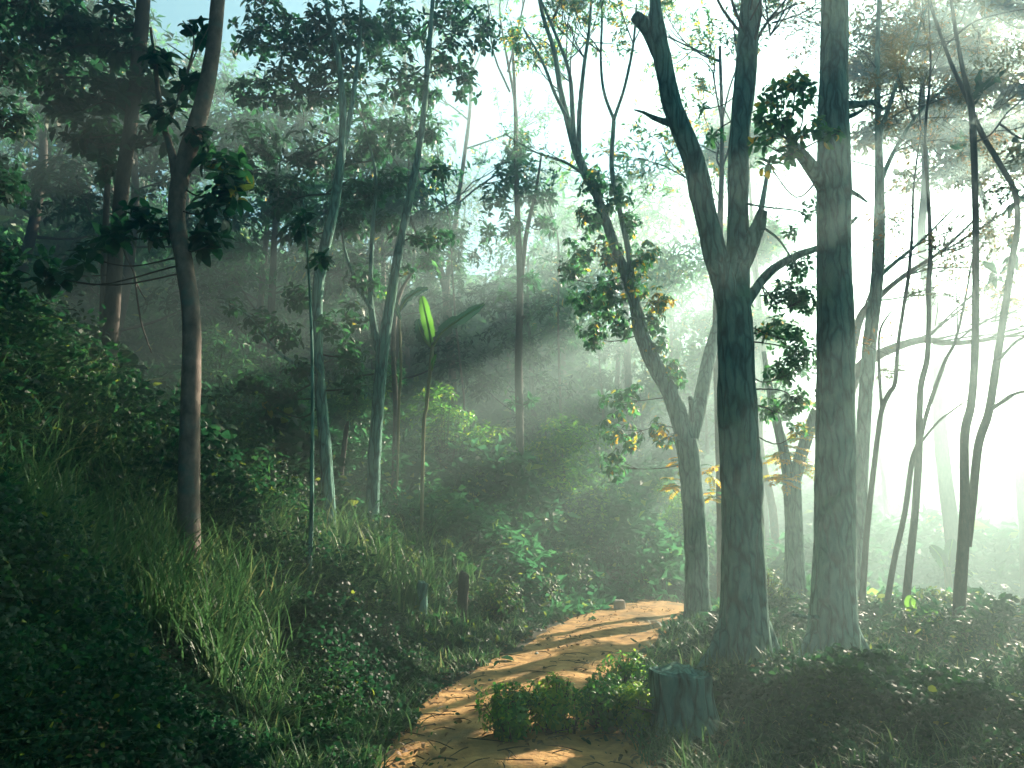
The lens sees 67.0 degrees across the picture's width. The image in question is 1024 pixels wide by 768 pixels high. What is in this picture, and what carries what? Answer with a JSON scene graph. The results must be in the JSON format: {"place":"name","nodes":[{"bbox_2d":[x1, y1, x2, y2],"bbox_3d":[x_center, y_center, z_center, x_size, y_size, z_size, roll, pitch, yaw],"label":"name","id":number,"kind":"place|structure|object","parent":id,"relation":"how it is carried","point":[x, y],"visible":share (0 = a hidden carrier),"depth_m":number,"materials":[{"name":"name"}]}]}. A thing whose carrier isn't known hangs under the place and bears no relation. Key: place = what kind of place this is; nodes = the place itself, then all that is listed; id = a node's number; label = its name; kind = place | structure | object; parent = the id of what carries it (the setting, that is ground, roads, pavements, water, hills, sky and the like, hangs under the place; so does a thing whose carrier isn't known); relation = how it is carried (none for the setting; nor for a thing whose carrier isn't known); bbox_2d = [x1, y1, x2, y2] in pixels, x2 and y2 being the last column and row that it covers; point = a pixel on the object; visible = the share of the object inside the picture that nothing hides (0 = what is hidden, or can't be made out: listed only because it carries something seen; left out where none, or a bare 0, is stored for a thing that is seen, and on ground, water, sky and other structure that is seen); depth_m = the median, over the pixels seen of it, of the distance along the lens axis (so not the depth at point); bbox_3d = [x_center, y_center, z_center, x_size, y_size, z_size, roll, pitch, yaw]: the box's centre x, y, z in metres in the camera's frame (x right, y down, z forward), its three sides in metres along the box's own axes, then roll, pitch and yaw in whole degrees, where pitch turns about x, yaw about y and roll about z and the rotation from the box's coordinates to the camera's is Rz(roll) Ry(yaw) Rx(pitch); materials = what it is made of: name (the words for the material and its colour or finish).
{"place":"outdoors","nodes":[
{"label":"outdoors","id":0,"kind":"place"},
{"bbox_2d":[0,296,1023,767],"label":"ground","id":1,"kind":"structure","parent":0,"point":[954,426],"depth_m":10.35,"materials":[{"name":"green plant"}]},
{"bbox_2d":[0,0,66,294],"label":"bushy tree","id":2,"kind":"object","parent":1,"relation":"on","point":[14,58],"visible":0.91,"depth_m":8.22,"materials":[{"name":"green plant"}]},
{"bbox_2d":[0,0,86,175],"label":"forest tree","id":3,"kind":"object","parent":1,"relation":"on","point":[22,99],"visible":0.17,"depth_m":14.07,"materials":[{"name":"green plant"}]},
{"bbox_2d":[0,0,142,293],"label":"dense tree","id":4,"kind":"object","parent":1,"relation":"on","point":[30,238],"visible":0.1,"depth_m":20.48,"materials":[{"name":"green plant"}]},
{"bbox_2d":[10,0,167,307],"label":"dense tree","id":5,"kind":"object","parent":1,"relation":"on","point":[76,160],"visible":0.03,"depth_m":27.38,"materials":[{"name":"green plant"}]},
{"bbox_2d":[4,0,178,387],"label":"dark tree","id":6,"kind":"object","parent":1,"relation":"on","point":[94,138],"visible":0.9,"depth_m":10.35,"materials":[{"name":"green plant"}]},
{"bbox_2d":[65,10,129,339],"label":"thin tree","id":7,"kind":"object","parent":1,"relation":"on","point":[100,66],"visible":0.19,"depth_m":11.19,"materials":[{"name":"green plant"}]},
{"bbox_2d":[3,12,200,334],"bbox_3d":[-12.795,-6.588,24.626,5.714,12.065,6.384,5,-11,-25],"label":"hillside tree","id":8,"kind":"object","parent":1,"relation":"on","point":[162,42],"visible":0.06,"depth_m":25.13,"materials":[{"name":"green plant"}]},
{"bbox_2d":[1,0,253,576],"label":"bent tree","id":9,"kind":"object","parent":1,"relation":"on","point":[194,151],"visible":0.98,"depth_m":7.12,"materials":[{"name":"brown plant"}]},
{"bbox_2d":[3,0,265,340],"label":"dense tree","id":10,"kind":"object","parent":1,"relation":"on","point":[59,195],"visible":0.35,"depth_m":17.77,"materials":[{"name":"green plant"}]},
{"bbox_2d":[137,42,279,330],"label":"dense tree","id":11,"kind":"object","parent":1,"relation":"on","point":[190,197],"visible":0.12,"depth_m":26.51,"materials":[{"name":"green plant"}]},
{"bbox_2d":[172,205,284,357],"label":"hillside tree","id":12,"kind":"object","parent":1,"relation":"on","point":[240,346],"visible":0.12,"depth_m":22.96,"materials":[{"name":"green plant"}]},
{"bbox_2d":[201,323,269,412],"bbox_3d":[-5.615,0.767,14.819,2.022,3.662,2.266,0,-10,0],"label":"slope shrub","id":13,"kind":"object","parent":1,"relation":"on","point":[215,371],"visible":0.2,"depth_m":14.65,"materials":[{"name":"green plant"}]},
{"bbox_2d":[135,70,360,366],"bbox_3d":[-7.694,-2.782,22.798,5.935,12.278,5.488,4,-11,-21],"label":"dense tree","id":14,"kind":"object","parent":1,"relation":"on","point":[294,317],"visible":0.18,"depth_m":22.52,"materials":[{"name":"green plant"}]},
{"bbox_2d":[228,342,316,423],"bbox_3d":[-4.851,1.005,16.345,2.359,3.812,2.105,0,-10,-1],"label":"slope shrub","id":15,"kind":"object","parent":1,"relation":"on","point":[279,361],"visible":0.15,"depth_m":16.47,"materials":[{"name":"green plant"}]},
{"bbox_2d":[225,204,329,364],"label":"hillside tree","id":16,"kind":"object","parent":1,"relation":"on","point":[293,246],"visible":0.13,"depth_m":28.63,"materials":[{"name":"green plant"}]},
{"bbox_2d":[188,84,390,384],"bbox_3d":[-5.625,-2.467,19.183,5.396,11.162,4.989,0,-10,0],"label":"dense tree","id":17,"kind":"object","parent":1,"relation":"on","point":[234,262],"visible":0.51,"depth_m":19.34,"materials":[{"name":"green plant"}]},
{"bbox_2d":[218,0,389,530],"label":"leafy tree","id":18,"kind":"object","parent":1,"relation":"on","point":[336,65],"visible":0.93,"depth_m":12.09,"materials":[{"name":"green plant"}]},
{"bbox_2d":[279,199,334,590],"bbox_3d":[-2.202,0.311,8.060,0.620,4.759,0.420,0,-10,0],"label":"sapling pole","id":19,"kind":"object","parent":1,"relation":"on","point":[302,226],"visible":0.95,"depth_m":8.26,"materials":[{"name":"green plant"}]},
{"bbox_2d":[277,108,466,381],"bbox_3d":[-4.901,-3.086,26.986,6.511,14.017,5.567,3,-10,-15],"label":"dense tree","id":20,"kind":"object","parent":1,"relation":"on","point":[407,325],"visible":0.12,"depth_m":26.59,"materials":[{"name":"green plant"}]},
{"bbox_2d":[330,355,419,490],"bbox_3d":[-2.970,1.215,16.623,2.129,3.854,2.385,-1,-10,4],"label":"slope shrub","id":21,"kind":"object","parent":1,"relation":"on","point":[359,406],"visible":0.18,"depth_m":16.76,"materials":[{"name":"green plant"}]},
{"bbox_2d":[278,99,479,331],"bbox_3d":[-3.809,-2.629,22.870,5.974,12.914,6.674,2,-10,-12],"label":"hillside tree","id":22,"kind":"object","parent":1,"relation":"on","point":[382,255],"visible":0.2,"depth_m":23.39,"materials":[{"name":"green plant"}]},
{"bbox_2d":[347,96,442,507],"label":"slender tree","id":23,"kind":"object","parent":1,"relation":"on","point":[427,258],"visible":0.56,"depth_m":15.50,"materials":[{"name":"green plant"}]},
{"bbox_2d":[299,80,493,431],"bbox_3d":[-3.140,-2.478,21.730,5.623,12.105,4.808,3,-10,-16],"label":"dense tree","id":24,"kind":"object","parent":1,"relation":"on","point":[419,219],"visible":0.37,"depth_m":22.02,"materials":[{"name":"green plant"}]},
{"bbox_2d":[377,287,427,514],"bbox_3d":[-2.092,0.455,14.020,1.144,4.543,0.290,-6,-12,31],"label":"banana plant","id":25,"kind":"object","parent":1,"relation":"on","point":[416,292],"visible":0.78,"depth_m":14.24,"materials":[{"name":"green plant"}]},
{"bbox_2d":[358,241,456,386],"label":"hillside tree","id":26,"kind":"object","parent":1,"relation":"on","point":[408,356],"visible":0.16,"depth_m":33.26,"materials":[{"name":"green plant"}]},
{"bbox_2d":[325,0,503,530],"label":"twin tree","id":27,"kind":"object","parent":1,"relation":"on","point":[373,189],"visible":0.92,"depth_m":13.36,"materials":[{"name":"green plant"}]},
{"bbox_2d":[397,95,464,438],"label":"slender tree","id":28,"kind":"object","parent":1,"relation":"on","point":[449,217],"visible":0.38,"depth_m":20.93,"materials":[{"name":"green plant"}]},
{"bbox_2d":[399,381,477,498],"bbox_3d":[-1.593,1.686,17.760,2.317,3.460,2.192,-6,-12,31],"label":"slope shrub","id":29,"kind":"object","parent":1,"relation":"on","point":[434,410],"visible":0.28,"depth_m":17.77,"materials":[{"name":"green plant"}]},
{"bbox_2d":[402,294,486,409],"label":"hillside tree","id":30,"kind":"object","parent":1,"relation":"on","point":[466,335],"visible":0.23,"depth_m":28.73,"materials":[{"name":"green plant"}]},
{"bbox_2d":[308,0,586,426],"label":"pale forked tree","id":31,"kind":"object","parent":1,"relation":"on","point":[444,286],"visible":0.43,"depth_m":25.84,"materials":[{"name":"green plant"}]},
{"bbox_2d":[431,392,465,511],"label":"bush","id":32,"kind":"object","parent":1,"relation":"on","point":[440,431],"visible":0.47,"depth_m":16.55,"materials":[{"name":"green plant"}]},
{"bbox_2d":[413,296,484,544],"bbox_3d":[-1.107,0.612,12.453,1.431,4.357,0.265,-6,-12,31],"label":"banana plant","id":33,"kind":"object","parent":1,"relation":"on","point":[428,336],"visible":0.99,"depth_m":12.71,"materials":[{"name":"green plant"}]},
{"bbox_2d":[457,570,468,621],"bbox_3d":[-0.668,2.952,10.440,0.172,0.861,0.161,0,-10,0],"label":"wooden post","id":34,"kind":"object","parent":1,"relation":"on","point":[463,589],"visible":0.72,"depth_m":10.40,"materials":[{"name":"brown wood"}]},
{"bbox_2d":[428,155,506,337],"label":"hillside tree","id":35,"kind":"object","parent":1,"relation":"on","point":[465,186],"visible":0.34,"depth_m":39.61,"materials":[{"name":"green plant"}]},
{"bbox_2d":[449,421,525,522],"bbox_3d":[-0.494,2.264,16.671,1.945,2.905,1.840,-3,-10,17],"label":"slope shrub","id":36,"kind":"object","parent":1,"relation":"on","point":[486,441],"visible":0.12,"depth_m":16.57,"materials":[{"name":"green plant"}]},
{"bbox_2d":[469,573,524,625],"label":"bush","id":37,"kind":"object","parent":1,"relation":"on","point":[500,606],"visible":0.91,"depth_m":10.98,"materials":[{"name":"green plant"}]},
{"bbox_2d":[440,0,558,468],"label":"misty tree","id":38,"kind":"object","parent":1,"relation":"on","point":[515,155],"visible":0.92,"depth_m":17.80,"materials":[{"name":"green plant"}]},
{"bbox_2d":[0,179,1020,621],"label":"hillside foliage","id":39,"kind":"object","parent":1,"relation":"on","point":[994,553],"visible":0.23,"depth_m":22.07,"materials":[{"name":"green plant"}]},
{"bbox_2d":[0,228,1023,767],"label":"undergrowth","id":40,"kind":"object","parent":1,"relation":"on","point":[824,686],"visible":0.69,"depth_m":5.70,"materials":[{"name":"green plant"}]},
{"bbox_2d":[474,678,549,742],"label":"bush","id":41,"kind":"object","parent":1,"relation":"on","point":[511,721],"visible":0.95,"depth_m":5.60,"materials":[{"name":"green plant"}]},
{"bbox_2d":[462,271,566,434],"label":"hillside tree","id":42,"kind":"object","parent":1,"relation":"on","point":[476,352],"visible":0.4,"depth_m":32.41,"materials":[{"name":"green plant"}]},
{"bbox_2d":[457,275,594,454],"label":"hillside tree","id":43,"kind":"object","parent":1,"relation":"on","point":[484,384],"visible":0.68,"depth_m":22.76,"materials":[{"name":"green plant"}]},
{"bbox_2d":[492,132,571,436],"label":"slender tree","id":44,"kind":"object","parent":1,"relation":"on","point":[559,255],"visible":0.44,"depth_m":22.86,"materials":[{"name":"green plant"}]},
{"bbox_2d":[506,571,564,608],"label":"bush","id":45,"kind":"object","parent":1,"relation":"on","point":[551,588],"visible":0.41,"depth_m":12.78,"materials":[{"name":"green plant"}]},
{"bbox_2d":[482,231,593,446],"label":"hillside tree","id":46,"kind":"object","parent":1,"relation":"on","point":[548,328],"visible":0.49,"depth_m":28.68,"materials":[{"name":"green plant"}]},
{"bbox_2d":[493,160,589,379],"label":"hillside tree","id":47,"kind":"object","parent":1,"relation":"on","point":[547,176],"visible":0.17,"depth_m":41.97,"materials":[{"name":"green plant"}]},
{"bbox_2d":[523,393,577,460],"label":"slope shrub","id":48,"kind":"object","parent":1,"relation":"on","point":[535,421],"visible":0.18,"depth_m":25.20,"materials":[{"name":"green plant"}]},
{"bbox_2d":[528,432,584,535],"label":"slope shrub","id":49,"kind":"object","parent":1,"relation":"on","point":[555,455],"visible":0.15,"depth_m":17.94,"materials":[{"name":"green plant"}]},
{"bbox_2d":[528,670,593,733],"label":"bush","id":50,"kind":"object","parent":1,"relation":"on","point":[560,707],"visible":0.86,"depth_m":5.80,"materials":[{"name":"green plant"}]},
{"bbox_2d":[500,180,621,398],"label":"hillside tree","id":51,"kind":"object","parent":1,"relation":"on","point":[563,248],"visible":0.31,"depth_m":36.97,"materials":[{"name":"green plant"}]},
{"bbox_2d":[522,154,607,392],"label":"hillside tree","id":52,"kind":"object","parent":1,"relation":"on","point":[572,203],"visible":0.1,"depth_m":44.35,"materials":[{"name":"green plant"}]},
{"bbox_2d":[537,396,595,461],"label":"slope shrub","id":53,"kind":"object","parent":1,"relation":"on","point":[567,407],"visible":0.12,"depth_m":26.30,"materials":[{"name":"green plant"}]},
{"bbox_2d":[543,546,592,595],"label":"bush","id":54,"kind":"object","parent":1,"relation":"on","point":[571,571],"visible":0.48,"depth_m":14.07,"materials":[{"name":"green plant"}]},
{"bbox_2d":[524,413,619,538],"bbox_3d":[1.115,2.486,17.548,2.527,3.774,2.390,-4,-11,22],"label":"slope shrub","id":55,"kind":"object","parent":1,"relation":"on","point":[546,445],"visible":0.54,"depth_m":17.55,"materials":[{"name":"green plant"}]},
{"bbox_2d":[573,447,624,542],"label":"slope shrub","id":56,"kind":"object","parent":1,"relation":"on","point":[585,469],"visible":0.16,"depth_m":19.23,"materials":[{"name":"green plant"}]},
{"bbox_2d":[576,534,623,580],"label":"bush","id":57,"kind":"object","parent":1,"relation":"on","point":[596,559],"visible":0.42,"depth_m":15.91,"materials":[{"name":"green plant"}]},
{"bbox_2d":[562,325,654,454],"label":"hillside tree","id":58,"kind":"object","parent":1,"relation":"on","point":[607,385],"visible":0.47,"depth_m":33.04,"materials":[{"name":"green plant"}]},
{"bbox_2d":[572,672,648,732],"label":"bush","id":59,"kind":"object","parent":1,"relation":"on","point":[599,713],"visible":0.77,"depth_m":5.88,"materials":[{"name":"green plant"}]},
{"bbox_2d":[534,202,686,427],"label":"hillside tree","id":60,"kind":"object","parent":1,"relation":"on","point":[617,380],"visible":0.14,"depth_m":38.62,"materials":[{"name":"green plant"}]},
{"bbox_2d":[527,171,694,412],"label":"hillside tree","id":61,"kind":"object","parent":1,"relation":"on","point":[622,380],"visible":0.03,"depth_m":41.90,"materials":[{"name":"green plant"}]},
{"bbox_2d":[523,131,727,466],"bbox_3d":[4.355,-1.958,27.921,8.355,15.841,9.334,1,-10,-5],"label":"hillside tree","id":62,"kind":"object","parent":1,"relation":"on","point":[654,215],"visible":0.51,"depth_m":28.79,"materials":[{"name":"green plant"}]},
{"bbox_2d":[595,649,656,688],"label":"bush","id":63,"kind":"object","parent":1,"relation":"on","point":[635,671],"visible":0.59,"depth_m":7.16,"materials":[{"name":"green plant"}]},
{"bbox_2d":[486,0,768,616],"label":"forked tree","id":64,"kind":"object","parent":1,"relation":"on","point":[686,427],"visible":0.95,"depth_m":13.73,"materials":[{"name":"green plant"}]},
{"bbox_2d":[606,680,654,735],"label":"bush","id":65,"kind":"object","parent":1,"relation":"on","point":[635,696],"visible":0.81,"depth_m":5.81,"materials":[{"name":"green plant"}]},
{"bbox_2d":[612,363,672,451],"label":"hillside tree","id":66,"kind":"object","parent":1,"relation":"on","point":[663,420],"visible":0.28,"depth_m":36.81,"materials":[{"name":"green plant"}]},
{"bbox_2d":[594,230,713,480],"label":"hillside tree","id":67,"kind":"object","parent":1,"relation":"on","point":[671,342],"visible":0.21,"depth_m":36.67,"materials":[{"name":"green plant"}]},
{"bbox_2d":[621,244,712,467],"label":"hillside tree","id":68,"kind":"object","parent":1,"relation":"on","point":[676,349],"visible":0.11,"depth_m":41.45,"materials":[{"name":"green plant"}]},
{"bbox_2d":[646,342,714,455],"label":"hillside tree","id":69,"kind":"object","parent":1,"relation":"on","point":[706,441],"visible":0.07,"depth_m":38.96,"materials":[{"name":"green plant"}]},
{"bbox_2d":[648,662,719,746],"bbox_3d":[1.294,2.499,5.793,0.792,0.726,0.804,0,-10,0],"label":"tree stump","id":70,"kind":"object","parent":1,"relation":"on","point":[680,692],"visible":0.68,"depth_m":5.63,"materials":[{"name":"grey wood"}]},
{"bbox_2d":[599,0,769,597],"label":"pale tree","id":71,"kind":"object","parent":1,"relation":"on","point":[722,167],"visible":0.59,"depth_m":15.99,"materials":[{"name":"green plant"}]},
{"bbox_2d":[655,494,716,570],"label":"slope shrub","id":72,"kind":"object","parent":1,"relation":"on","point":[678,517],"visible":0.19,"depth_m":19.06,"materials":[{"name":"green plant"}]},
{"bbox_2d":[621,222,815,427],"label":"hillside tree","id":73,"kind":"object","parent":1,"relation":"on","point":[702,280],"visible":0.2,"depth_m":34.18,"materials":[{"name":"green plant"}]},
{"bbox_2d":[682,94,791,390],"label":"layered tree","id":74,"kind":"object","parent":1,"relation":"on","point":[715,121],"visible":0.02,"depth_m":30.59,"materials":[{"name":"green plant"}]},
{"bbox_2d":[679,328,798,494],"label":"hillside tree","id":75,"kind":"object","parent":1,"relation":"on","point":[766,444],"visible":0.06,"depth_m":36.56,"materials":[{"name":"green plant"}]},
{"bbox_2d":[631,0,857,667],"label":"forked tree","id":76,"kind":"object","parent":1,"relation":"on","point":[744,622],"visible":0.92,"depth_m":8.83,"materials":[{"name":"green plant"}]},
{"bbox_2d":[696,109,794,548],"bbox_3d":[8.745,0.389,28.042,3.527,21.625,4.140,-5,-11,26],"label":"layered tree","id":77,"kind":"object","parent":1,"relation":"on","point":[766,519],"visible":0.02,"depth_m":27.86,"materials":[{"name":"green plant"}]},
{"bbox_2d":[704,116,800,557],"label":"layered tree","id":78,"kind":"object","parent":1,"relation":"on","point":[769,240],"visible":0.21,"depth_m":22.62,"materials":[{"name":"green plant"}]},
{"bbox_2d":[703,127,805,413],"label":"layered tree","id":79,"kind":"object","parent":1,"relation":"on","point":[763,258],"visible":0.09,"depth_m":25.86,"materials":[{"name":"green plant"}]},
{"bbox_2d":[709,384,805,511],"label":"hillside tree","id":80,"kind":"object","parent":1,"relation":"on","point":[778,487],"visible":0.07,"depth_m":38.46,"materials":[{"name":"green plant"}]},
{"bbox_2d":[761,351,815,598],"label":"yellowing tree","id":81,"kind":"object","parent":1,"relation":"on","point":[790,478],"visible":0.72,"depth_m":13.76,"materials":[{"name":"green plant"}]},
{"bbox_2d":[782,301,815,454],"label":"valley tree","id":82,"kind":"object","parent":1,"relation":"on","point":[809,322],"visible":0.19,"depth_m":50.88,"materials":[{"name":"green plant"}]},
{"bbox_2d":[747,0,885,658],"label":"straight tree","id":83,"kind":"object","parent":1,"relation":"on","point":[832,616],"visible":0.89,"depth_m":8.45,"materials":[{"name":"green plant"}]},
{"bbox_2d":[738,0,1023,598],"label":"slim tree","id":84,"kind":"object","parent":1,"relation":"on","point":[866,386],"visible":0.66,"depth_m":12.49,"materials":[{"name":"green plant"}]},
{"bbox_2d":[856,356,915,519],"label":"valley tree","id":85,"kind":"object","parent":1,"relation":"on","point":[889,362],"visible":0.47,"depth_m":37.72,"materials":[{"name":"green plant"}]},
{"bbox_2d":[855,0,971,622],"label":"wavy sapling","id":86,"kind":"object","parent":1,"relation":"on","point":[865,547],"visible":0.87,"depth_m":10.70,"materials":[{"name":"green plant"}]},
{"bbox_2d":[849,0,1012,625],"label":"twin sapling","id":87,"kind":"object","parent":1,"relation":"on","point":[915,463],"visible":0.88,"depth_m":10.59,"materials":[{"name":"green plant"}]},
{"bbox_2d":[849,0,1023,586],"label":"valley tree","id":88,"kind":"object","parent":1,"relation":"on","point":[950,518],"visible":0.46,"depth_m":22.68,"materials":[{"name":"green plant"}]},
{"bbox_2d":[851,38,1023,598],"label":"valley tree","id":89,"kind":"object","parent":1,"relation":"on","point":[946,172],"visible":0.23,"depth_m":24.12,"materials":[{"name":"green plant"}]},
{"bbox_2d":[855,126,1023,403],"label":"spreading tree","id":90,"kind":"object","parent":1,"relation":"on","point":[860,318],"visible":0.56,"depth_m":13.48,"materials":[{"name":"green plant"}]},
{"bbox_2d":[929,539,972,589],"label":"banana plant","id":91,"kind":"object","parent":1,"relation":"on","point":[945,558],"visible":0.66,"depth_m":17.55,"materials":[{"name":"green plant"}]},
{"bbox_2d":[923,303,992,479],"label":"valley tree","id":92,"kind":"object","parent":1,"relation":"on","point":[947,330],"visible":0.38,"depth_m":46.81,"materials":[{"name":"green plant"}]},
{"bbox_2d":[928,0,1023,633],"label":"tree","id":93,"kind":"object","parent":1,"relation":"on","point":[968,500],"visible":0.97,"depth_m":10.00,"materials":[{"name":"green plant"}]},
{"bbox_2d":[949,66,1023,288],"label":"forest tree","id":94,"kind":"object","parent":1,"relation":"on","point":[980,85],"visible":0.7,"depth_m":12.00,"materials":[{"name":"green plant"}]},
{"bbox_2d":[956,0,1023,120],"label":"valley tree","id":95,"kind":"object","parent":1,"relation":"on","point":[974,14],"visible":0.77,"depth_m":21.45,"materials":[{"name":"green plant"}]},
{"bbox_2d":[985,267,1023,347],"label":"valley tree","id":96,"kind":"object","parent":1,"relation":"on","point":[1014,290],"visible":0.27,"depth_m":36.75,"materials":[{"name":"green plant"}]},
{"bbox_2d":[0,0,1023,419],"label":"sky","id":97,"kind":"structure","parent":0,"point":[596,120],"materials":[{"name":"white"}]},
{"bbox_2d":[381,599,683,767],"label":"dirt road","id":98,"kind":"structure","parent":0,"point":[487,749],"depth_m":6.88,"materials":[{"name":"brown soil"}]},
{"bbox_2d":[326,597,1019,767],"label":"fallen leaves","id":99,"kind":"object","parent":98,"relation":"on","point":[443,749],"depth_m":5.75,"materials":[{"name":"brown plant"}]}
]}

